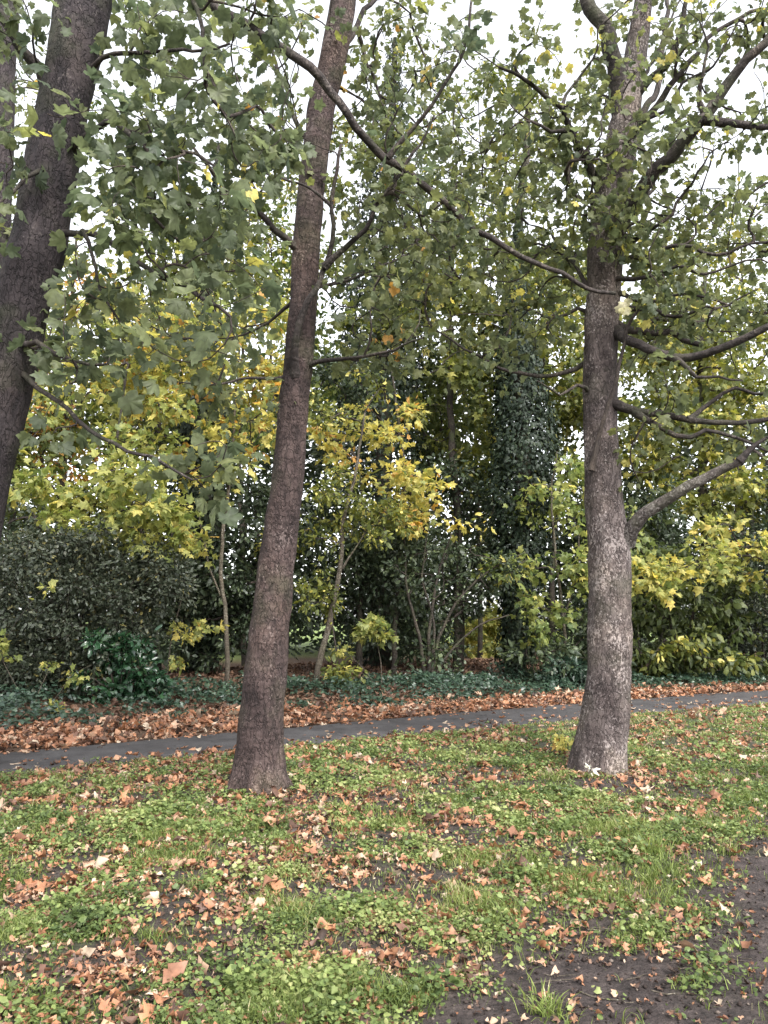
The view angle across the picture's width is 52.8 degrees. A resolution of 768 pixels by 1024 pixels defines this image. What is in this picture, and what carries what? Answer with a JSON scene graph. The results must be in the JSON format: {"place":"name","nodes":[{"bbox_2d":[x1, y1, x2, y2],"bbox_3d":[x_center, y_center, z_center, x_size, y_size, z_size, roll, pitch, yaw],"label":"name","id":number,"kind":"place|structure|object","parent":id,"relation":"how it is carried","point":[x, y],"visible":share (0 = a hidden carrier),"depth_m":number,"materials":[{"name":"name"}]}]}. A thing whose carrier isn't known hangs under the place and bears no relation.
{"place":"outdoors","nodes":[
{"label":"outdoors","id":0,"kind":"place"},
{"bbox_2d":[0,619,767,1023],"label":"ground","id":1,"kind":"structure","parent":0,"point":[630,965],"depth_m":4.08,"materials":[{"name":"soil"}]},
{"bbox_2d":[0,579,90,712],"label":"maple seedling","id":2,"kind":"object","parent":1,"relation":"on","point":[4,648],"visible":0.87,"depth_m":12.37,"materials":[{"name":"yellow plant"}]},
{"bbox_2d":[4,227,103,597],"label":"ash tree","id":3,"kind":"object","parent":1,"relation":"on","point":[45,445],"visible":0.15,"depth_m":19.42,"materials":[{"name":"green plant"}]},
{"bbox_2d":[11,5,169,652],"bbox_3d":[-9.509,-5.167,21.945,5.868,18.996,5.104,0,-8,0],"label":"tall tree","id":4,"kind":"object","parent":1,"relation":"on","point":[97,102],"visible":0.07,"depth_m":23.13,"materials":[{"name":"green plant"}]},
{"bbox_2d":[0,0,186,330],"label":"sycamore tree","id":5,"kind":"object","parent":1,"relation":"on","point":[7,73],"visible":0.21,"depth_m":9.28,"materials":[{"name":"green plant"}]},
{"bbox_2d":[0,516,202,703],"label":"evergreen shrub","id":6,"kind":"object","parent":1,"relation":"on","point":[31,638],"visible":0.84,"depth_m":13.53,"materials":[{"name":"green plant"}]},
{"bbox_2d":[24,241,185,622],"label":"beech tree","id":7,"kind":"object","parent":1,"relation":"on","point":[84,478],"visible":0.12,"depth_m":20.49,"materials":[{"name":"green plant"}]},
{"bbox_2d":[0,482,219,672],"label":"shrub","id":8,"kind":"object","parent":1,"relation":"on","point":[163,655],"visible":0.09,"depth_m":17.02,"materials":[{"name":"green plant"}]},
{"bbox_2d":[67,625,177,705],"bbox_3d":[-4.449,2.853,13.445,1.897,1.790,1.492,0,-8,0],"label":"laurel shrub","id":9,"kind":"object","parent":1,"relation":"on","point":[143,677],"visible":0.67,"depth_m":13.17,"materials":[{"name":"green plant"}]},
{"bbox_2d":[54,168,222,654],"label":"tall tree","id":10,"kind":"object","parent":1,"relation":"on","point":[82,327],"visible":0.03,"depth_m":23.53,"materials":[{"name":"green plant"}]},
{"bbox_2d":[7,243,289,629],"bbox_3d":[-4.883,-1.305,15.140,6.075,9.650,3.392,0,-8,0],"label":"maple tree","id":11,"kind":"object","parent":1,"relation":"on","point":[112,498],"visible":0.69,"depth_m":14.57,"materials":[{"name":"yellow plant"}]},
{"bbox_2d":[35,209,288,669],"bbox_3d":[-6.086,-2.074,20.485,5.729,12.514,5.245,-4,-8,25],"label":"ash tree","id":12,"kind":"object","parent":1,"relation":"on","point":[102,420],"visible":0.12,"depth_m":20.07,"materials":[{"name":"green plant"}]},
{"bbox_2d":[77,290,307,681],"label":"maple tree","id":13,"kind":"object","parent":1,"relation":"on","point":[266,367],"visible":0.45,"depth_m":16.26,"materials":[{"name":"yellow plant"}]},
{"bbox_2d":[166,598,229,676],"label":"sapling","id":14,"kind":"object","parent":1,"relation":"on","point":[194,634],"visible":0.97,"depth_m":14.01,"materials":[{"name":"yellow plant"}]},
{"bbox_2d":[160,140,280,673],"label":"ivy clad tree","id":15,"kind":"object","parent":1,"relation":"on","point":[188,428],"visible":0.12,"depth_m":18.38,"materials":[{"name":"green plant"}]},
{"bbox_2d":[142,461,339,673],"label":"holly tree","id":16,"kind":"object","parent":1,"relation":"on","point":[245,585],"visible":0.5,"depth_m":17.32,"materials":[{"name":"green plant"}]},
{"bbox_2d":[143,141,349,665],"bbox_3d":[-4.056,-3.719,22.155,5.579,16.208,4.841,3,-8,-22],"label":"tall tree","id":17,"kind":"object","parent":1,"relation":"on","point":[243,657],"visible":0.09,"depth_m":22.74,"materials":[{"name":"green plant"}]},
{"bbox_2d":[188,182,374,467],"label":"ash tree","id":18,"kind":"object","parent":1,"relation":"on","point":[330,391],"visible":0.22,"depth_m":22.92,"materials":[{"name":"green plant"}]},
{"bbox_2d":[276,838,323,854],"bbox_3d":[-0.602,2.295,5.319,0.434,0.077,0.429,5,-9,-35],"label":"grass tuft","id":19,"kind":"object","parent":1,"relation":"on","point":[297,844],"visible":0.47,"depth_m":5.32,"materials":[{"name":"green plant"}]},
{"bbox_2d":[115,0,497,799],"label":"sycamore tree","id":20,"kind":"object","parent":1,"relation":"on","point":[259,762],"visible":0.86,"depth_m":7.53,"materials":[{"name":"green plant"}]},
{"bbox_2d":[0,0,615,541],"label":"sycamore tree","id":21,"kind":"object","parent":1,"relation":"on","point":[58,130],"visible":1,"depth_m":5.63,"materials":[{"name":"green plant"}]},
{"bbox_2d":[249,359,420,684],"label":"hazel tree","id":22,"kind":"object","parent":1,"relation":"on","point":[330,495],"visible":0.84,"depth_m":16.39,"materials":[{"name":"green plant"}]},
{"bbox_2d":[320,611,399,691],"bbox_3d":[-0.489,2.870,15.731,1.648,1.704,0.974,0,-8,0],"label":"maple seedling","id":23,"kind":"object","parent":1,"relation":"on","point":[371,625],"visible":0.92,"depth_m":15.76,"materials":[{"name":"green plant"}]},
{"bbox_2d":[294,337,431,674],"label":"holly tree","id":24,"kind":"object","parent":1,"relation":"on","point":[359,572],"visible":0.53,"depth_m":18.18,"materials":[{"name":"green plant"}]},
{"bbox_2d":[0,652,766,726],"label":"fallen leaves","id":25,"kind":"object","parent":1,"relation":"on","point":[477,667],"visible":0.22,"depth_m":15.35,"materials":[{"name":"brown plant"}]},
{"bbox_2d":[0,704,767,1023],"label":"weeds","id":26,"kind":"object","parent":1,"relation":"on","point":[101,911],"visible":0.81,"depth_m":4.88,"materials":[{"name":"green plant"}]},
{"bbox_2d":[0,699,767,1023],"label":"fallen leaves","id":27,"kind":"object","parent":1,"relation":"on","point":[174,970],"visible":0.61,"depth_m":5.04,"materials":[{"name":"brown plant"}]},
{"bbox_2d":[0,662,767,730],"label":"ivy ground cover","id":28,"kind":"object","parent":1,"relation":"on","point":[460,679],"visible":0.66,"depth_m":14.73,"materials":[{"name":"green plant"}]},
{"bbox_2d":[0,678,767,764],"bbox_3d":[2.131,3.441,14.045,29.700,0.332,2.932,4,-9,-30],"label":"fallen leaves","id":29,"kind":"object","parent":1,"relation":"on","point":[68,735],"visible":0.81,"depth_m":12.04,"materials":[{"name":"brown plant"}]},
{"bbox_2d":[0,299,767,655],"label":"woodland","id":30,"kind":"object","parent":1,"relation":"on","point":[314,471],"depth_m":30.04,"materials":[{"name":"green plant"}]},
{"bbox_2d":[0,718,767,1023],"bbox_3d":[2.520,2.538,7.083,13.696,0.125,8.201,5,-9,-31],"label":"leaf fragments","id":31,"kind":"object","parent":1,"relation":"on","point":[541,961],"visible":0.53,"depth_m":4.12,"materials":[{"name":"brown plant"}]},
{"bbox_2d":[296,25,493,668],"bbox_3d":[0.266,-4.977,20.954,5.576,18.670,4.192,0,-8,0],"label":"ivy clad tree","id":32,"kind":"object","parent":1,"relation":"on","point":[385,654],"visible":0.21,"depth_m":21.12,"materials":[{"name":"green plant"}]},
{"bbox_2d":[307,355,495,675],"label":"maple tree","id":33,"kind":"object","parent":1,"relation":"on","point":[399,478],"visible":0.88,"depth_m":17.38,"materials":[{"name":"yellow plant"}]},
{"bbox_2d":[321,136,508,656],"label":"ash tree","id":34,"kind":"object","parent":1,"relation":"on","point":[439,432],"visible":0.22,"depth_m":22.55,"materials":[{"name":"green plant"}]},
{"bbox_2d":[378,449,508,671],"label":"holly tree","id":35,"kind":"object","parent":1,"relation":"on","point":[409,632],"visible":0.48,"depth_m":19.39,"materials":[{"name":"green plant"}]},
{"bbox_2d":[378,509,525,680],"bbox_3d":[1.506,1.870,17.101,3.305,4.148,2.246,0,-8,0],"label":"elder shrub","id":36,"kind":"object","parent":1,"relation":"on","point":[433,655],"visible":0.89,"depth_m":17.05,"materials":[{"name":"green plant"}]},
{"bbox_2d":[383,22,578,657],"bbox_3d":[3.654,-6.313,25.736,5.842,22.249,5.887,-6,-10,38],"label":"tall tree","id":37,"kind":"object","parent":1,"relation":"on","point":[480,620],"visible":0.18,"depth_m":26.56,"materials":[{"name":"green plant"}]},
{"bbox_2d":[439,600,529,658],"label":"hazel tree","id":38,"kind":"object","parent":1,"relation":"on","point":[490,630],"visible":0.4,"depth_m":25.16,"materials":[{"name":"green plant"}]},
{"bbox_2d":[333,163,640,669],"bbox_3d":[2.611,-2.900,20.293,8.018,14.121,3.866,0,-8,0],"label":"lime tree","id":39,"kind":"object","parent":1,"relation":"on","point":[481,415],"visible":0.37,"depth_m":20.22,"materials":[{"name":"green plant"}]},
{"bbox_2d":[432,61,599,677],"bbox_3d":[3.544,-3.990,19.221,4.928,16.140,3.585,0,-8,0],"label":"ivy clad tree","id":40,"kind":"object","parent":1,"relation":"on","point":[520,441],"visible":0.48,"depth_m":18.66,"materials":[{"name":"green plant"}]},
{"bbox_2d":[434,218,631,646],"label":"ash tree","id":41,"kind":"object","parent":1,"relation":"on","point":[561,418],"visible":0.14,"depth_m":23.07,"materials":[{"name":"green plant"}]},
{"bbox_2d":[510,972,587,1023],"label":"grass tuft","id":42,"kind":"object","parent":1,"relation":"on","point":[547,1000],"visible":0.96,"depth_m":3.17,"materials":[{"name":"green plant"}]},
{"bbox_2d":[518,651,587,688],"bbox_3d":[3.944,3.592,16.640,1.892,1.236,1.357,6,-10,-39],"label":"ivy mound","id":43,"kind":"object","parent":1,"relation":"on","point":[580,674],"visible":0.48,"depth_m":16.46,"materials":[{"name":"green plant"}]},
{"bbox_2d":[533,979,574,983],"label":"fallen twig","id":44,"kind":"object","parent":1,"relation":"on","point":[552,980],"visible":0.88,"depth_m":3.38,"materials":[{"name":"wood"}]},
{"bbox_2d":[550,732,573,751],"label":"maple seedling","id":45,"kind":"object","parent":1,"relation":"on","point":[559,741],"visible":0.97,"depth_m":9.10,"materials":[{"name":"yellow plant"}]},
{"bbox_2d":[471,447,656,652],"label":"sycamore sapling","id":46,"kind":"object","parent":1,"relation":"on","point":[557,507],"visible":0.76,"depth_m":17.36,"materials":[{"name":"green plant"}]},
{"bbox_2d":[544,974,586,976],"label":"fallen twig","id":47,"kind":"object","parent":1,"relation":"on","point":[563,975],"visible":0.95,"depth_m":3.47,"materials":[{"name":"wood"}]},
{"bbox_2d":[495,604,636,682],"bbox_3d":[4.153,3.090,17.278,3.132,2.075,1.886,3,-8,-23],"label":"laurel shrub","id":48,"kind":"object","parent":1,"relation":"on","point":[517,654],"visible":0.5,"depth_m":17.14,"materials":[{"name":"green plant"}]},
{"bbox_2d":[383,0,767,776],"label":"sycamore tree","id":49,"kind":"object","parent":1,"relation":"on","point":[615,200],"visible":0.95,"depth_m":8.25,"materials":[{"name":"green plant"}]},
{"bbox_2d":[558,946,594,952],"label":"fallen twig","id":50,"kind":"object","parent":1,"relation":"on","point":[572,950],"visible":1,"depth_m":3.70,"materials":[{"name":"wood"}]},
{"bbox_2d":[585,763,606,787],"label":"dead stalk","id":51,"kind":"object","parent":1,"relation":"on","point":[589,768],"visible":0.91,"depth_m":7.03,"materials":[{"name":"white plant"}]},
{"bbox_2d":[577,815,619,830],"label":"grass tuft","id":52,"kind":"object","parent":1,"relation":"on","point":[596,822],"visible":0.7,"depth_m":5.85,"materials":[{"name":"green plant"}]},
{"bbox_2d":[579,991,633,1002],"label":"fallen twig","id":53,"kind":"object","parent":1,"relation":"on","point":[603,998],"visible":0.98,"depth_m":3.25,"materials":[{"name":"wood"}]},
{"bbox_2d":[541,472,704,667],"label":"holly tree","id":54,"kind":"object","parent":1,"relation":"on","point":[661,538],"visible":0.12,"depth_m":19.88,"materials":[{"name":"green plant"}]},
{"bbox_2d":[611,867,661,886],"bbox_3d":[1.571,2.201,4.630,0.341,0.094,0.264,3,-8,-24],"label":"grass tuft","id":55,"kind":"object","parent":1,"relation":"on","point":[645,879],"visible":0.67,"depth_m":4.66,"materials":[{"name":"green plant"}]},
{"bbox_2d":[626,974,657,979],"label":"fallen twig","id":56,"kind":"object","parent":1,"relation":"on","point":[639,976],"visible":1,"depth_m":3.44,"materials":[{"name":"wood"}]},
{"bbox_2d":[529,260,767,613],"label":"lime tree","id":57,"kind":"object","parent":1,"relation":"on","point":[733,486],"visible":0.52,"depth_m":22.35,"materials":[{"name":"green plant"}]},
{"bbox_2d":[614,825,685,858],"bbox_3d":[1.844,2.232,5.204,0.580,0.146,0.445,-4,-9,29],"label":"grass tuft","id":58,"kind":"object","parent":1,"relation":"on","point":[658,844],"visible":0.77,"depth_m":5.20,"materials":[{"name":"green plant"}]},
{"bbox_2d":[651,990,678,994],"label":"fallen twig","id":59,"kind":"object","parent":1,"relation":"on","point":[663,993],"visible":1,"depth_m":3.29,"materials":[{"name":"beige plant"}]},
{"bbox_2d":[572,179,767,650],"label":"ash tree","id":60,"kind":"object","parent":1,"relation":"on","point":[713,262],"visible":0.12,"depth_m":26.19,"materials":[{"name":"green plant"}]},
{"bbox_2d":[630,512,767,610],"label":"maple tree","id":61,"kind":"object","parent":1,"relation":"on","point":[658,573],"visible":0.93,"depth_m":17.45,"materials":[{"name":"yellow plant"}]},
{"bbox_2d":[631,502,767,681],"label":"broadleaved shrub","id":62,"kind":"object","parent":1,"relation":"on","point":[643,617],"visible":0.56,"depth_m":18.11,"materials":[{"name":"green plant"}]},
{"bbox_2d":[632,620,767,681],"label":"broadleaved shrub","id":63,"kind":"object","parent":1,"relation":"on","point":[680,642],"visible":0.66,"depth_m":17.41,"materials":[{"name":"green plant"}]},
{"bbox_2d":[635,103,767,537],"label":"tall tree","id":64,"kind":"object","parent":1,"relation":"on","point":[694,149],"visible":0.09,"depth_m":28.37,"materials":[{"name":"green plant"}]},
{"bbox_2d":[644,467,767,653],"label":"holly tree","id":65,"kind":"object","parent":1,"relation":"on","point":[742,535],"visible":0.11,"depth_m":21.69,"materials":[{"name":"green plant"}]},
{"bbox_2d":[686,560,767,676],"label":"evergreen shrub","id":66,"kind":"object","parent":1,"relation":"on","point":[744,648],"visible":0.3,"depth_m":18.64,"materials":[{"name":"green plant"}]},
{"bbox_2d":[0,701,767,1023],"bbox_3d":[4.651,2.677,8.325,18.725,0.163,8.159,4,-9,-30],"label":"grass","id":67,"kind":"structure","parent":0,"point":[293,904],"depth_m":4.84,"materials":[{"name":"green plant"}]},
{"bbox_2d":[0,690,767,772],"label":"path","id":68,"kind":"structure","parent":0,"point":[87,753],"depth_m":10.64,"materials":[{"name":"grey asphalt"}]},
{"bbox_2d":[1,0,767,618],"label":"sky","id":69,"kind":"structure","parent":0,"point":[557,11],"materials":[{"name":"white"}]},
{"bbox_2d":[712,933,760,953],"bbox_3d":[1.720,2.114,3.798,0.224,0.042,0.188,-2,-8,16],"label":"grass tuft","id":70,"kind":"object","parent":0,"point":[732,946],"visible":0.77,"depth_m":3.77,"materials":[{"name":"green plant"}]}
]}

